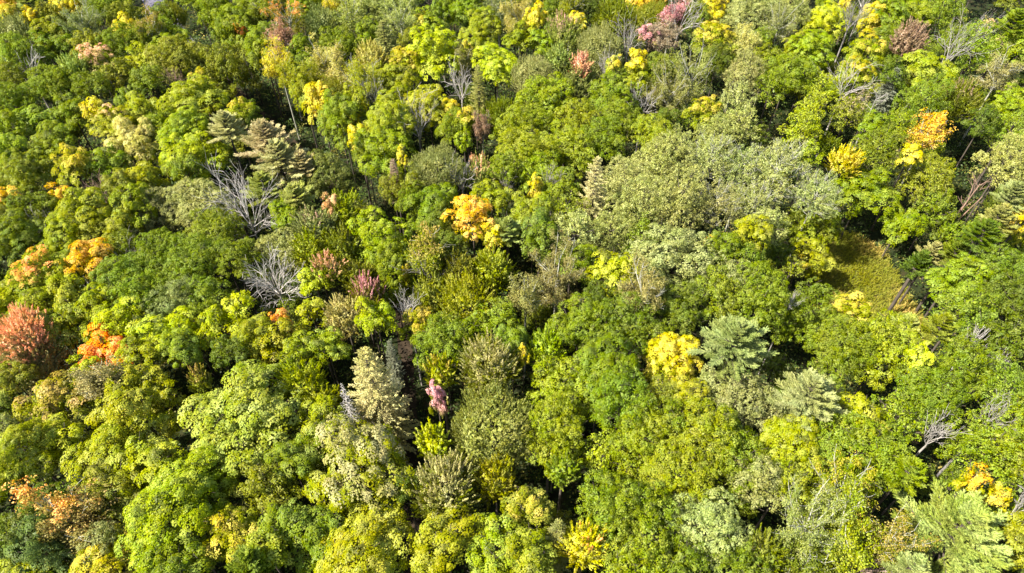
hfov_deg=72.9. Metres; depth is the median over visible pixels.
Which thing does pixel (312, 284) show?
maple tree
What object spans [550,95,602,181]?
oak tree
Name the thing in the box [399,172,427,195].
oak tree
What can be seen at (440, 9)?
maple tree
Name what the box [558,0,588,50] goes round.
birch tree
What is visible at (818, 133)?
oak tree
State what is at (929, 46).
aspen tree
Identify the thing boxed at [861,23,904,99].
oak tree
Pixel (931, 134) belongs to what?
birch tree
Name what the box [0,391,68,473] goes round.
maple tree
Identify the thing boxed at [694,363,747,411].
oak tree
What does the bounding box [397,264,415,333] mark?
maple tree
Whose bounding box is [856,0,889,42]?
maple tree
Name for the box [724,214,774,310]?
maple tree
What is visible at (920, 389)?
oak tree
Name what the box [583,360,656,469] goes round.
oak tree
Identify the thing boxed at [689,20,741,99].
maple tree
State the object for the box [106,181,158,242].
maple tree
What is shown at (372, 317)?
maple tree
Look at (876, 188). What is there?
maple tree
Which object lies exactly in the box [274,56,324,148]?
birch tree
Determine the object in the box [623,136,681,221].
aspen tree
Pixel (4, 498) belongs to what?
oak tree
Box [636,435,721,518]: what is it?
oak tree
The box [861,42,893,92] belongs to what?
oak tree
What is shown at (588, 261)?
maple tree
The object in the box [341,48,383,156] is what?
birch tree
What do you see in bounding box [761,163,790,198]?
aspen tree
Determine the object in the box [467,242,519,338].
ash tree
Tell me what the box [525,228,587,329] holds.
birch tree
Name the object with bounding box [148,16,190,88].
oak tree
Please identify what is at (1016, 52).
maple tree
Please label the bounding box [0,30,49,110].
oak tree
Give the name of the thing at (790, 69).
oak tree
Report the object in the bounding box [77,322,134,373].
maple tree
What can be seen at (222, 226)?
oak tree
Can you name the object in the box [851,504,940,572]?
birch tree
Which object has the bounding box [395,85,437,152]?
dead tree
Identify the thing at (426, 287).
ash tree
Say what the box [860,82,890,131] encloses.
aspen tree
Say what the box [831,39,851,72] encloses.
ash tree
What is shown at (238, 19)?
maple tree
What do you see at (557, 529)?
spruce tree
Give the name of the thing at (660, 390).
aspen tree
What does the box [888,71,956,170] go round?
aspen tree
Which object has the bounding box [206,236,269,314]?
oak tree
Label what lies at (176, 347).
maple tree
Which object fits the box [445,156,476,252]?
dead tree
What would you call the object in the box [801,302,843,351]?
oak tree
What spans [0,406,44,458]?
oak tree
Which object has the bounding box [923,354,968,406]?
oak tree
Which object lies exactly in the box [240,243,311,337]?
dead tree
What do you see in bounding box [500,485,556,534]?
maple tree
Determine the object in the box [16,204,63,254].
maple tree
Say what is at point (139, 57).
maple tree
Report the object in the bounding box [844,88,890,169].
dead tree
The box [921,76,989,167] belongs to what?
ash tree
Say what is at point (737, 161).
aspen tree
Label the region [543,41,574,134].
ash tree
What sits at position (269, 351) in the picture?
maple tree
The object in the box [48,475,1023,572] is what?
woods
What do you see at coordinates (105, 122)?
maple tree
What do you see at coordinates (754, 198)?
aspen tree
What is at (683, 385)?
maple tree
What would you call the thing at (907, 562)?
pine tree
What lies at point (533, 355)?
oak tree
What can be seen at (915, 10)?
maple tree
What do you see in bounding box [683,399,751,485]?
oak tree
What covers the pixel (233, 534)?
maple tree
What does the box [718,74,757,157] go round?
aspen tree
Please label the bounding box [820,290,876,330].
maple tree
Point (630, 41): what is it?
dead tree
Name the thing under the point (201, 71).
maple tree
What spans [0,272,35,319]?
maple tree
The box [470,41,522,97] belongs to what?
maple tree
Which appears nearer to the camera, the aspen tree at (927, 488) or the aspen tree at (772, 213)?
the aspen tree at (927, 488)
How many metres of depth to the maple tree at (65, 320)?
78.02 m
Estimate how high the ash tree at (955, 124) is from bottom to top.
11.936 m
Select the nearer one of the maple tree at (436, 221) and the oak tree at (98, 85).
the maple tree at (436, 221)
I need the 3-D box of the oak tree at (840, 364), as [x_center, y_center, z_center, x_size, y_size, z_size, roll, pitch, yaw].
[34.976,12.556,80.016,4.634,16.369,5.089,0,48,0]
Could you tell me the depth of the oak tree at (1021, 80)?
122.36 m
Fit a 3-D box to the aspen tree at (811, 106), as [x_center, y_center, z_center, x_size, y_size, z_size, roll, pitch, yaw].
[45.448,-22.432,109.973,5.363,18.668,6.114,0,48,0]
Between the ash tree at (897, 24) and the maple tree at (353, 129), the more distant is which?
the ash tree at (897, 24)
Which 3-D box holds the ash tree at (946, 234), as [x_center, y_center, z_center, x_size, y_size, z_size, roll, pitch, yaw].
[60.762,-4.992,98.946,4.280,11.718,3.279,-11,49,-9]
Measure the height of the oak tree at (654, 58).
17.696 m
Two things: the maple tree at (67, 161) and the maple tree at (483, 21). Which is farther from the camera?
the maple tree at (483, 21)
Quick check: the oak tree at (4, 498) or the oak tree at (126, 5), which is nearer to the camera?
the oak tree at (4, 498)
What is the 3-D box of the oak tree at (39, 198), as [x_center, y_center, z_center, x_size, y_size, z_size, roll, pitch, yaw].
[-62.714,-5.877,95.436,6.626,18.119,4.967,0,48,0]
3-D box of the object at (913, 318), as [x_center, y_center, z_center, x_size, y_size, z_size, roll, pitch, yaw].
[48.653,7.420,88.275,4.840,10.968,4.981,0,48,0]
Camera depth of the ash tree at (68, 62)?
113.14 m
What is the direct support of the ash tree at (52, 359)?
on the forest floor
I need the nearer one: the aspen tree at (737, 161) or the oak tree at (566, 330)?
the oak tree at (566, 330)
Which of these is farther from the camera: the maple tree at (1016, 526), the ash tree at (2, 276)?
the ash tree at (2, 276)
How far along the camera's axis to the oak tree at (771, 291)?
79.63 m
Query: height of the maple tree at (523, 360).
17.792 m
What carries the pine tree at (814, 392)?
on the forest floor
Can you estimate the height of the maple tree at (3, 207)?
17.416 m
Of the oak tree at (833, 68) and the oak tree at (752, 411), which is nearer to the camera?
the oak tree at (752, 411)
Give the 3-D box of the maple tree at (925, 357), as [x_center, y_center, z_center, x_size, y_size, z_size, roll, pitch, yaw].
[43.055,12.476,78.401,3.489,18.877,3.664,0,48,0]
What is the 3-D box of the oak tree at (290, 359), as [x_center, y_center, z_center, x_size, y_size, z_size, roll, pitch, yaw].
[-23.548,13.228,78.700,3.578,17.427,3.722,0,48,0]
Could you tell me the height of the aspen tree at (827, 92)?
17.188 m
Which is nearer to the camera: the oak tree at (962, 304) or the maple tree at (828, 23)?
the oak tree at (962, 304)
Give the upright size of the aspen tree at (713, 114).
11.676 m
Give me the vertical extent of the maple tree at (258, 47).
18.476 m
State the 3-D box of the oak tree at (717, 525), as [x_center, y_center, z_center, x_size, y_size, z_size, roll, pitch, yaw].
[17.877,25.472,67.092,6.822,18.294,8.101,-32,56,-26]
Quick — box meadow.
[805,234,931,351]
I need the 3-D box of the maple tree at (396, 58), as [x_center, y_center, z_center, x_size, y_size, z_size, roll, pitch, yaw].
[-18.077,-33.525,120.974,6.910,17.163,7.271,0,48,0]
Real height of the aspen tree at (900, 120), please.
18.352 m
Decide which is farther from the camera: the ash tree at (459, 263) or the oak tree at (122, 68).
the oak tree at (122, 68)
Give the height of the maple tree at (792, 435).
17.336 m
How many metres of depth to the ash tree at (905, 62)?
126.16 m
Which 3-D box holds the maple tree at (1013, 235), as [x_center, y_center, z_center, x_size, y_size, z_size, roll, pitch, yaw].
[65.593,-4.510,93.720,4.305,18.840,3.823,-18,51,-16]
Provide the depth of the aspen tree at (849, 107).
107.82 m
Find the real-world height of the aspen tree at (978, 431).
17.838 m
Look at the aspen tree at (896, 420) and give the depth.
70.64 m
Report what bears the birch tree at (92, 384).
on the forest floor
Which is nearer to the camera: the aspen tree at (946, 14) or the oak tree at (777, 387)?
the oak tree at (777, 387)
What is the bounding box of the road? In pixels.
[142,0,193,43]
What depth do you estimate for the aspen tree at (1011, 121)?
103.49 m
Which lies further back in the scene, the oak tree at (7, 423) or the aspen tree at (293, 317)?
the aspen tree at (293, 317)
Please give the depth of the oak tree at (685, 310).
79.95 m
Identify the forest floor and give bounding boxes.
[0,0,1023,572]
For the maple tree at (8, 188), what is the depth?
90.44 m
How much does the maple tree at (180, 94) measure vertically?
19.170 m
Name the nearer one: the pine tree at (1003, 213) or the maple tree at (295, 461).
the maple tree at (295, 461)
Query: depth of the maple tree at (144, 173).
95.49 m
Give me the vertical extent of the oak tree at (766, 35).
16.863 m
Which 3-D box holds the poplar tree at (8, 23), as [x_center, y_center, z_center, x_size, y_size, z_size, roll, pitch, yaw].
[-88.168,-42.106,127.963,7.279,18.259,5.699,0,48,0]
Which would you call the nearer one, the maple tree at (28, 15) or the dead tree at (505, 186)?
the dead tree at (505, 186)
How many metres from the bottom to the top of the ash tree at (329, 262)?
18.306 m
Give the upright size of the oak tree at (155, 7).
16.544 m
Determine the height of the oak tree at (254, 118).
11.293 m
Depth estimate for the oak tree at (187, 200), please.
92.06 m
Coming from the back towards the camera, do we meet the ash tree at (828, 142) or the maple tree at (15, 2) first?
the maple tree at (15, 2)
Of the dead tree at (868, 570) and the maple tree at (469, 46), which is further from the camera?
the maple tree at (469, 46)
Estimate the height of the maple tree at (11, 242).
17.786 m
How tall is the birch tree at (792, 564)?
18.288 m
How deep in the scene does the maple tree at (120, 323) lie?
77.32 m
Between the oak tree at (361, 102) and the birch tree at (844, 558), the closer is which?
the birch tree at (844, 558)
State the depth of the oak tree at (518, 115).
102.30 m
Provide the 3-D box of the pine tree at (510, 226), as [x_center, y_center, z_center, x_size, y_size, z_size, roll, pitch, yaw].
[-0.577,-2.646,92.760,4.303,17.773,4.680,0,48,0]
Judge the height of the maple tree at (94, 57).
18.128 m
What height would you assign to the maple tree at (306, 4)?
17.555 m
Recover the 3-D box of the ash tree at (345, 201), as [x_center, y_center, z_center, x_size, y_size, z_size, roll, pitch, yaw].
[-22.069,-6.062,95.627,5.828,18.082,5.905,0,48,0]
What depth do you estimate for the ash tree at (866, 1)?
144.24 m
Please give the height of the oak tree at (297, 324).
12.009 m
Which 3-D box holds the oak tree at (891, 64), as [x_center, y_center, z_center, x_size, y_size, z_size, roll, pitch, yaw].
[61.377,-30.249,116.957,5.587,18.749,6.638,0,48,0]
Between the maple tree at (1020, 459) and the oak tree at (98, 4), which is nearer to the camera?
the maple tree at (1020, 459)
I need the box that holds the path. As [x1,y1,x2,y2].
[202,60,421,572]
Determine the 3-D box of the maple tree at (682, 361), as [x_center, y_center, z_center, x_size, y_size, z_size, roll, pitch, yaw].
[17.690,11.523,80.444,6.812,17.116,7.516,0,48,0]
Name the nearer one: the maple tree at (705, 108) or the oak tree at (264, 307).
the oak tree at (264, 307)
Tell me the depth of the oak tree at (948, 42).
121.94 m
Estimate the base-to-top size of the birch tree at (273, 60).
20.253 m
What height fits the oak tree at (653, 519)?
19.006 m
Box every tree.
[0,0,34,56]
[0,3,28,24]
[0,12,56,101]
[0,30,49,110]
[0,61,32,102]
[0,81,39,136]
[0,108,52,199]
[0,132,45,209]
[0,148,59,209]
[0,185,57,272]
[0,190,41,262]
[0,207,54,266]
[0,270,10,281]
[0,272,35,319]
[0,301,82,405]
[0,335,79,418]
[0,360,40,397]
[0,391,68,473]
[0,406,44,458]
[0,412,72,495]
[0,418,62,498]
[0,487,14,515]
[0,511,45,558]
[0,511,75,572]
[0,512,81,572]
[1,475,123,564]
[2,48,55,119]
[2,185,86,285]
[3,244,89,339]
[4,283,79,361]
[11,370,92,452]
[12,103,76,191]
[14,480,77,521]
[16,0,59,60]
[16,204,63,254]
[17,5,69,90]
[22,63,82,146]
[26,25,79,64]
[26,204,89,283]
[27,129,75,187]
[30,15,74,47]
[30,119,91,199]
[31,0,65,51]
[31,302,94,369]
[32,411,96,468]
[38,67,98,146]
[38,214,94,280]
[42,181,106,271]
[44,208,106,283]
[46,91,97,160]
[46,271,120,366]
[48,0,95,62]
[48,0,118,95]
[49,142,102,187]
[52,50,112,142]
[54,186,116,261]
[56,237,129,321]
[57,381,107,423]
[59,413,158,507]
[62,355,148,442]
[63,121,86,147]
[64,353,105,379]
[66,27,120,112]
[68,521,161,572]
[69,281,145,381]
[71,71,124,149]
[75,42,125,112]
[75,203,144,250]
[76,520,125,568]
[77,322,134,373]
[78,95,128,171]
[78,460,143,524]
[82,0,134,56]
[83,142,145,231]
[83,168,132,249]
[83,363,189,458]
[86,103,141,165]
[88,251,159,302]
[91,296,175,396]
[94,20,156,99]
[100,57,141,124]
[100,167,148,245]
[102,0,145,27]
[103,115,161,197]
[103,227,162,311]
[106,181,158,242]
[106,268,184,369]
[108,431,188,505]
[111,10,157,97]
[112,335,186,418]
[113,85,159,164]
[113,457,227,572]
[116,160,171,230]
[119,236,171,313]
[124,40,167,118]
[124,90,172,155]
[126,185,199,270]
[126,226,185,277]
[128,63,168,98]
[131,1,174,87]
[134,305,206,395]
[136,107,189,191]
[136,255,203,350]
[137,275,214,375]
[139,534,215,572]
[143,33,208,88]
[148,0,184,71]
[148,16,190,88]
[150,28,197,76]
[152,66,185,88]
[152,444,240,521]
[155,105,216,200]
[156,73,230,176]
[157,0,193,73]
[158,125,232,188]
[158,323,208,391]
[160,152,202,186]
[161,232,231,285]
[162,176,236,274]
[175,0,212,46]
[177,359,308,482]
[179,274,239,312]
[179,299,230,374]
[182,205,247,303]
[186,66,226,156]
[186,362,212,393]
[193,304,250,369]
[194,0,230,18]
[195,150,287,287]
[196,98,221,141]
[197,0,236,78]
[197,41,262,128]
[200,502,263,563]
[204,109,258,212]
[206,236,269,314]
[209,334,251,371]
[211,2,255,93]
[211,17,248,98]
[217,14,261,104]
[221,287,273,382]
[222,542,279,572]
[224,96,258,164]
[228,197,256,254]
[229,314,284,401]
[229,460,304,550]
[230,131,254,173]
[232,0,271,75]
[232,98,262,162]
[233,21,263,104]
[233,117,295,224]
[240,170,289,234]
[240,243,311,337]
[243,20,284,112]
[243,114,268,133]
[244,28,283,121]
[245,530,294,572]
[246,0,279,25]
[246,311,308,386]
[249,226,308,314]
[250,137,312,222]
[250,304,279,326]
[256,497,315,569]
[259,0,309,65]
[259,34,300,139]
[261,439,318,512]
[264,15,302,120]
[268,192,309,280]
[268,307,294,346]
[269,356,331,399]
[271,0,287,18]
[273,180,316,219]
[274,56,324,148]
[277,351,312,421]
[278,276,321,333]
[279,330,324,366]
[282,33,315,119]
[282,302,302,325]
[285,0,323,29]
[285,148,319,211]
[286,51,321,135]
[286,204,339,298]
[286,222,332,303]
[286,321,310,354]
[286,503,353,572]
[288,73,319,155]
[294,394,349,470]
[295,296,335,382]
[295,419,339,470]
[296,265,331,331]
[297,376,345,410]
[298,148,357,219]
[300,412,416,540]
[301,80,336,161]
[302,1,340,69]
[302,33,343,127]
[302,326,353,419]
[308,248,351,345]
[311,24,360,69]
[313,499,416,572]
[316,74,349,164]
[316,87,369,187]
[316,220,363,272]
[320,192,340,229]
[321,0,347,60]
[321,47,366,139]
[322,187,366,261]
[322,292,363,363]
[328,0,365,58]
[331,197,376,261]
[335,81,369,116]
[335,382,359,417]
[338,255,379,346]
[340,383,365,429]
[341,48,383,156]
[342,0,389,41]
[345,346,420,472]
[346,204,411,310]
[346,269,386,366]
[347,122,371,208]
[348,108,369,188]
[349,371,388,400]
[351,131,378,217]
[352,37,389,104]
[353,32,373,101]
[353,295,402,395]
[355,15,386,77]
[355,122,419,216]
[356,70,384,155]
[363,94,416,152]
[368,0,419,52]
[368,234,420,334]
[370,81,414,118]
[372,62,420,100]
[374,19,398,76]
[376,0,417,52]
[378,171,404,235]
[380,466,423,533]
[385,339,407,424]
[388,45,424,134]
[388,158,407,250]
[389,242,454,279]
[391,288,423,385]
[394,180,427,271]
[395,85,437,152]
[396,26,421,93]
[396,144,414,233]
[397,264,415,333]
[398,221,445,332]
[398,303,439,361]
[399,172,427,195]
[401,22,469,92]
[403,161,425,190]
[403,181,468,260]
[404,83,449,146]
[405,115,433,151]
[406,141,466,237]
[409,270,452,352]
[409,310,473,412]
[409,444,480,524]
[409,502,486,572]
[412,5,448,87]
[412,11,429,88]
[412,417,453,487]
[415,199,469,255]
[420,349,458,446]
[425,379,448,437]
[428,266,496,327]
[430,0,457,74]
[434,105,472,195]
[436,231,469,257]
[436,246,480,308]
[439,7,458,34]
[439,97,461,152]
[440,194,494,258]
[442,309,488,390]
[443,55,472,109]
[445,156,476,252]
[447,378,539,482]
[451,0,482,70]
[451,39,475,112]
[451,111,474,161]
[453,14,469,32]
[454,105,477,197]
[454,127,472,200]
[454,328,524,433]
[455,82,475,136]
[457,5,502,82]
[461,89,488,149]
[462,39,475,85]
[463,150,498,243]
[464,512,529,572]
[467,65,490,153]
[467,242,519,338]
[468,448,519,528]
[469,178,513,217]
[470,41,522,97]
[470,296,523,363]
[471,110,491,155]
[478,94,515,183]
[478,215,503,253]
[480,0,512,46]
[483,222,506,306]
[486,150,526,247]
[488,101,553,200]
[489,519,560,572]
[491,215,522,302]
[492,58,498,102]
[493,124,559,195]
[494,323,531,396]
[497,0,532,89]
[500,167,516,242]
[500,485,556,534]
[501,0,528,60]
[501,20,537,63]
[506,272,545,378]
[509,190,560,278]
[510,52,558,129]
[511,71,575,135]
[512,149,562,193]
[516,205,564,295]
[516,411,587,501]
[517,342,530,396]
[520,302,554,363]
[522,0,548,56]
[522,353,592,429]
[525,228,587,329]
[525,334,543,387]
[526,172,543,258]
[526,323,566,409]
[526,391,587,490]
[529,22,556,58]
[535,117,596,215]
[540,164,565,213]
[540,166,582,252]
[541,0,562,19]
[542,9,584,52]
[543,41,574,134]
[543,509,574,538]
[543,517,571,572]
[544,291,613,357]
[545,448,584,512]
[549,188,591,254]
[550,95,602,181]
[552,49,598,100]
[553,243,604,320]
[554,207,601,311]
[554,511,610,572]
[555,185,590,239]
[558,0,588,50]
[563,329,640,436]
[568,50,593,106]
[568,155,612,260]
[569,10,588,35]
[574,468,657,570]
[575,0,602,28]
[575,115,627,198]
[576,18,622,104]
[577,207,638,293]
[580,10,592,30]
[581,277,620,314]
[581,421,628,486]
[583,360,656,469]
[584,248,640,297]
[585,71,642,165]
[587,289,670,355]
[588,0,645,39]
[594,44,618,112]
[595,154,652,251]
[595,173,618,210]
[596,97,640,170]
[600,536,660,572]
[601,478,683,572]
[602,172,675,240]
[603,54,622,93]
[604,404,686,484]
[605,76,624,98]
[607,8,652,63]
[614,249,668,357]
[618,63,652,143]
[618,211,662,287]
[619,65,630,101]
[619,218,730,317]
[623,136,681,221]
[624,48,649,141]
[625,0,668,58]
[627,79,661,156]
[630,112,679,153]
[631,0,668,40]
[636,23,661,100]
[636,374,679,441]
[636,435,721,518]
[639,77,659,120]
[641,58,695,153]
[641,332,704,408]
[644,50,682,111]
[645,15,684,112]
[646,395,692,482]
[647,123,696,222]
[647,278,714,375]
[649,106,682,177]
[650,162,710,269]
[655,0,705,104]
[655,394,738,481]
[655,533,713,572]
[656,0,689,85]
[656,374,712,412]
[659,73,680,106]
[661,485,703,543]
[663,485,755,570]
[664,32,714,130]
[678,103,702,160]
[679,0,712,90]
[679,94,725,141]
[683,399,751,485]
[684,15,699,61]
[684,130,738,229]
[685,313,779,392]
[686,178,744,272]
[686,242,723,326]
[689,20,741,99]
[690,418,778,518]
[692,112,744,196]
[692,264,744,366]
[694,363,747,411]
[696,41,735,124]
[697,0,729,81]
[697,99,724,146]
[698,230,743,328]
[710,0,783,89]
[710,536,771,572]
[713,103,761,193]
[714,372,783,431]
[715,143,778,237]
[715,259,767,352]
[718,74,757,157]
[718,260,793,325]
[721,454,788,542]
[722,46,769,95]
[723,242,767,318]
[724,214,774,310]
[725,20,762,113]
[726,179,782,262]
[737,523,790,572]
[740,136,812,211]
[741,25,779,106]
[745,131,769,187]
[746,41,785,129]
[747,119,770,172]
[748,206,790,248]
[748,258,783,317]
[748,287,814,369]
[751,69,790,142]
[754,453,820,530]
[755,352,795,402]
[756,52,816,145]
[756,410,832,495]
[758,0,810,94]
[758,289,803,373]
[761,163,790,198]
[761,240,795,294]
[766,0,811,70]
[766,367,849,455]
[767,375,799,419]
[772,471,847,570]
[773,29,812,116]
[776,45,800,96]
[776,206,821,255]
[777,106,822,191]
[777,512,839,572]
[781,77,808,138]
[781,90,827,186]
[782,252,813,289]
[782,254,805,286]
[784,138,823,218]
[785,169,843,266]
[786,1,808,41]
[788,29,837,73]
[790,237,836,287]
[791,276,840,327]
[792,111,822,172]
[796,128,827,181]
[796,409,915,498]
[798,14,825,36]
[798,67,843,146]
[798,313,887,375]
[799,0,851,78]
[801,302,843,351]
[803,54,830,109]
[804,130,842,195]
[804,472,888,572]
[807,214,844,245]
[807,347,858,406]
[808,444,881,532]
[810,391,892,485]
[812,55,883,155]
[813,0,838,42]
[816,62,845,116]
[817,75,847,123]
[818,0,851,76]
[820,143,865,217]
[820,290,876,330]
[821,89,870,178]
[826,166,903,238]
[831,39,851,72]
[831,55,877,133]
[834,84,866,136]
[835,0,874,61]
[836,1,858,44]
[838,27,887,115]
[840,0,869,61]
[841,109,894,199]
[841,308,925,394]
[843,102,880,164]
[843,121,907,221]
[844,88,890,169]
[850,541,887,572]
[851,388,927,476]
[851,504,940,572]
[852,11,878,41]
[855,54,909,150]
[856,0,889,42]
[857,0,878,37]
[857,344,892,394]
[860,67,900,148]
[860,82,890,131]
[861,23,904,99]
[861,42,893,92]
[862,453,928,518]
[867,0,911,68]
[870,142,924,230]
[876,107,917,169]
[877,12,911,65]
[877,204,928,259]
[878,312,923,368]
[880,340,937,411]
[880,404,972,496]
[880,545,931,572]
[881,129,908,166]
[881,464,942,514]
[882,311,960,407]
[882,360,971,446]
[885,249,932,316]
[888,15,930,62]
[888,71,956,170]
[888,477,1014,572]
[889,107,955,206]
[891,46,915,65]
[894,151,956,228]
[896,49,960,125]
[897,240,942,304]
[898,10,1006,115]
[902,0,937,25]
[903,35,941,96]
[903,328,1006,435]
[903,459,994,542]
[906,187,958,251]
[908,141,945,196]
[914,464,985,527]
[915,239,976,313]
[915,324,989,415]
[918,158,956,209]
[918,251,1003,343]
[919,0,967,39]
[920,204,964,241]
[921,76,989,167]
[921,220,965,279]
[923,106,960,152]
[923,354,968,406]
[924,217,1006,317]
[929,279,1002,351]
[931,25,982,91]
[931,385,1017,483]
[934,407,1023,492]
[935,201,1021,307]
[936,103,1003,200]
[937,18,1010,75]
[937,356,1023,458]
[938,172,991,239]
[939,347,1011,427]
[942,91,977,145]
[948,242,1023,341]
[951,8,1004,59]
[952,213,981,266]
[953,74,968,83]
[957,42,1023,146]
[958,270,1023,339]
[958,313,1023,407]
[960,35,985,75]
[961,7,1023,115]
[962,109,1023,205]
[964,132,1023,222]
[968,88,1005,139]
[968,188,1010,248]
[968,392,1023,466]
[972,128,1023,216]
[975,35,1023,119]
[977,82,1023,168]
[977,511,1023,571]
[978,425,1023,486]
[981,0,1023,35]
[982,481,1013,513]
[986,490,1023,528]
[987,226,1023,261]
[989,179,1023,213]
[996,209,1023,255]
[997,485,1023,525]
[1001,74,1023,124]
[1017,566,1023,572]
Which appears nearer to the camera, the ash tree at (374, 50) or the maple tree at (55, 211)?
the maple tree at (55, 211)
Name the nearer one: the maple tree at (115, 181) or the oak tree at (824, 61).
the maple tree at (115, 181)
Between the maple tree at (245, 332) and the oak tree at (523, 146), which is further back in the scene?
the oak tree at (523, 146)
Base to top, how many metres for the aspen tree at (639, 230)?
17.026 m
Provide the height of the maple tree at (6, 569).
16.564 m
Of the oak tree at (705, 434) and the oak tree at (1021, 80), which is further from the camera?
the oak tree at (1021, 80)
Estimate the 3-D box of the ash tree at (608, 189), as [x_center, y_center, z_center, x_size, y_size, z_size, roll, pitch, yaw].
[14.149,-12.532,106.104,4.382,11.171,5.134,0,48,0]
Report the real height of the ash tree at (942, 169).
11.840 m
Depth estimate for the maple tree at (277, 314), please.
77.81 m
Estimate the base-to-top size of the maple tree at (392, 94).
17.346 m
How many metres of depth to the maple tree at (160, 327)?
76.42 m
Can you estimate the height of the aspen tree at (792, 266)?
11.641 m
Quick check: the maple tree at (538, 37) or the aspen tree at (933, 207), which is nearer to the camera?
the aspen tree at (933, 207)
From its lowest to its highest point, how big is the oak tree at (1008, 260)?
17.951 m
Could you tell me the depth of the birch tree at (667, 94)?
113.23 m
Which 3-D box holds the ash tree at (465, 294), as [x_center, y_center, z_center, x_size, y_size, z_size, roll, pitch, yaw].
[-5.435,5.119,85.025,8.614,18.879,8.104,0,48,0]
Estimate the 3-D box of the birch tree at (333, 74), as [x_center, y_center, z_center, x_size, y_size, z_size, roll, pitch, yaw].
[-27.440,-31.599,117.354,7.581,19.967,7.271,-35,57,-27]
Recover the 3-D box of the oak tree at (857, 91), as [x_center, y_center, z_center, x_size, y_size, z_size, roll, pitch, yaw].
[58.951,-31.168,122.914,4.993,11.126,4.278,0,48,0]
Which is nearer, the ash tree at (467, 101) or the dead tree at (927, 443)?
the dead tree at (927, 443)
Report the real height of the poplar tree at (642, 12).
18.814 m
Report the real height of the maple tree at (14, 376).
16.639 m
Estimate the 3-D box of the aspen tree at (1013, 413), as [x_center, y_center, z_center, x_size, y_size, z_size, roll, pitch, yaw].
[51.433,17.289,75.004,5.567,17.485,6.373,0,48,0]
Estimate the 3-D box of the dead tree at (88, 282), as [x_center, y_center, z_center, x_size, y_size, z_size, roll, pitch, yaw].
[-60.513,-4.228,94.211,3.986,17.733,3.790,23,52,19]
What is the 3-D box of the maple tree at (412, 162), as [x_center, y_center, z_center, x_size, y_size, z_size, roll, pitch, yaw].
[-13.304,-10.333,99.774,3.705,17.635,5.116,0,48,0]
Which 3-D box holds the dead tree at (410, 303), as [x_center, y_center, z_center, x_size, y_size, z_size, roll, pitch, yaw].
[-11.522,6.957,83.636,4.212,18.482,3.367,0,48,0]
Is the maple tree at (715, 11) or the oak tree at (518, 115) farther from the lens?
the maple tree at (715, 11)
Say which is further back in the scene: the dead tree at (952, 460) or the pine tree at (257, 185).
the pine tree at (257, 185)
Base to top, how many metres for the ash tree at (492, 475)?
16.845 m
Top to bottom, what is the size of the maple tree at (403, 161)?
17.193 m
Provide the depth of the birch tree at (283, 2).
130.70 m
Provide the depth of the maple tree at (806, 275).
94.50 m
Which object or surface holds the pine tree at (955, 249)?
on the forest floor
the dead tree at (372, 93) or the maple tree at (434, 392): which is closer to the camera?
the maple tree at (434, 392)
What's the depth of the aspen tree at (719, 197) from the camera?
92.06 m
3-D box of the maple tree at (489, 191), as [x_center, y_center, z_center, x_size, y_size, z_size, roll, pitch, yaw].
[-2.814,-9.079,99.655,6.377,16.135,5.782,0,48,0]
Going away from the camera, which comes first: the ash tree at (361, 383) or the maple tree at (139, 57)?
the ash tree at (361, 383)
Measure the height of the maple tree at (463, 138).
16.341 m
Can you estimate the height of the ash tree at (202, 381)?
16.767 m
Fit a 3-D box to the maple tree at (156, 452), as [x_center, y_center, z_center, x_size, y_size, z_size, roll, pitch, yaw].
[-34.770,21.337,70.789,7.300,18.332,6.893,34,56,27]
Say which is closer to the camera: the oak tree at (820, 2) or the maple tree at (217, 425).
the maple tree at (217, 425)
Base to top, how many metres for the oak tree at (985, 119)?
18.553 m
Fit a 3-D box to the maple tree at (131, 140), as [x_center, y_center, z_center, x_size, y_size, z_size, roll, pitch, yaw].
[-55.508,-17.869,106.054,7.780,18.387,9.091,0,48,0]
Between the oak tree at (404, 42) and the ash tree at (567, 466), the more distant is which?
the oak tree at (404, 42)
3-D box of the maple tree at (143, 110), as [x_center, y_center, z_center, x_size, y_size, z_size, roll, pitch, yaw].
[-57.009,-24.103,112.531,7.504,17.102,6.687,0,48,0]
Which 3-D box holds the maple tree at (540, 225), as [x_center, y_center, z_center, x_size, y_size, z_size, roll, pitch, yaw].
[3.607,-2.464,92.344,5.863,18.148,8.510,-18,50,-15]
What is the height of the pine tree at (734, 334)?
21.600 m
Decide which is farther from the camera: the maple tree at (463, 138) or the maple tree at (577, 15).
the maple tree at (577, 15)
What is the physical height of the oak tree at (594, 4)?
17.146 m
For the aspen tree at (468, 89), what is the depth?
118.44 m
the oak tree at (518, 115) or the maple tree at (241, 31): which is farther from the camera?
the maple tree at (241, 31)
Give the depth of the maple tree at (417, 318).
79.23 m
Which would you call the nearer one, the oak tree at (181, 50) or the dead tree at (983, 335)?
the dead tree at (983, 335)
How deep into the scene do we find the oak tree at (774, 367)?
79.97 m
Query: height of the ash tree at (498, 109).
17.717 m
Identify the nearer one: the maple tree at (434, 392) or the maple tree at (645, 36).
the maple tree at (434, 392)
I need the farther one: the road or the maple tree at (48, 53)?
the road
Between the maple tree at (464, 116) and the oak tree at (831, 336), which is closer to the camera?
the oak tree at (831, 336)
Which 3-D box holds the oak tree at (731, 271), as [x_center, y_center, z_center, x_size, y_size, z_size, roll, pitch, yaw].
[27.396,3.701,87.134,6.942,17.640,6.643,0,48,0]
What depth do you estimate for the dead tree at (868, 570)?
61.60 m

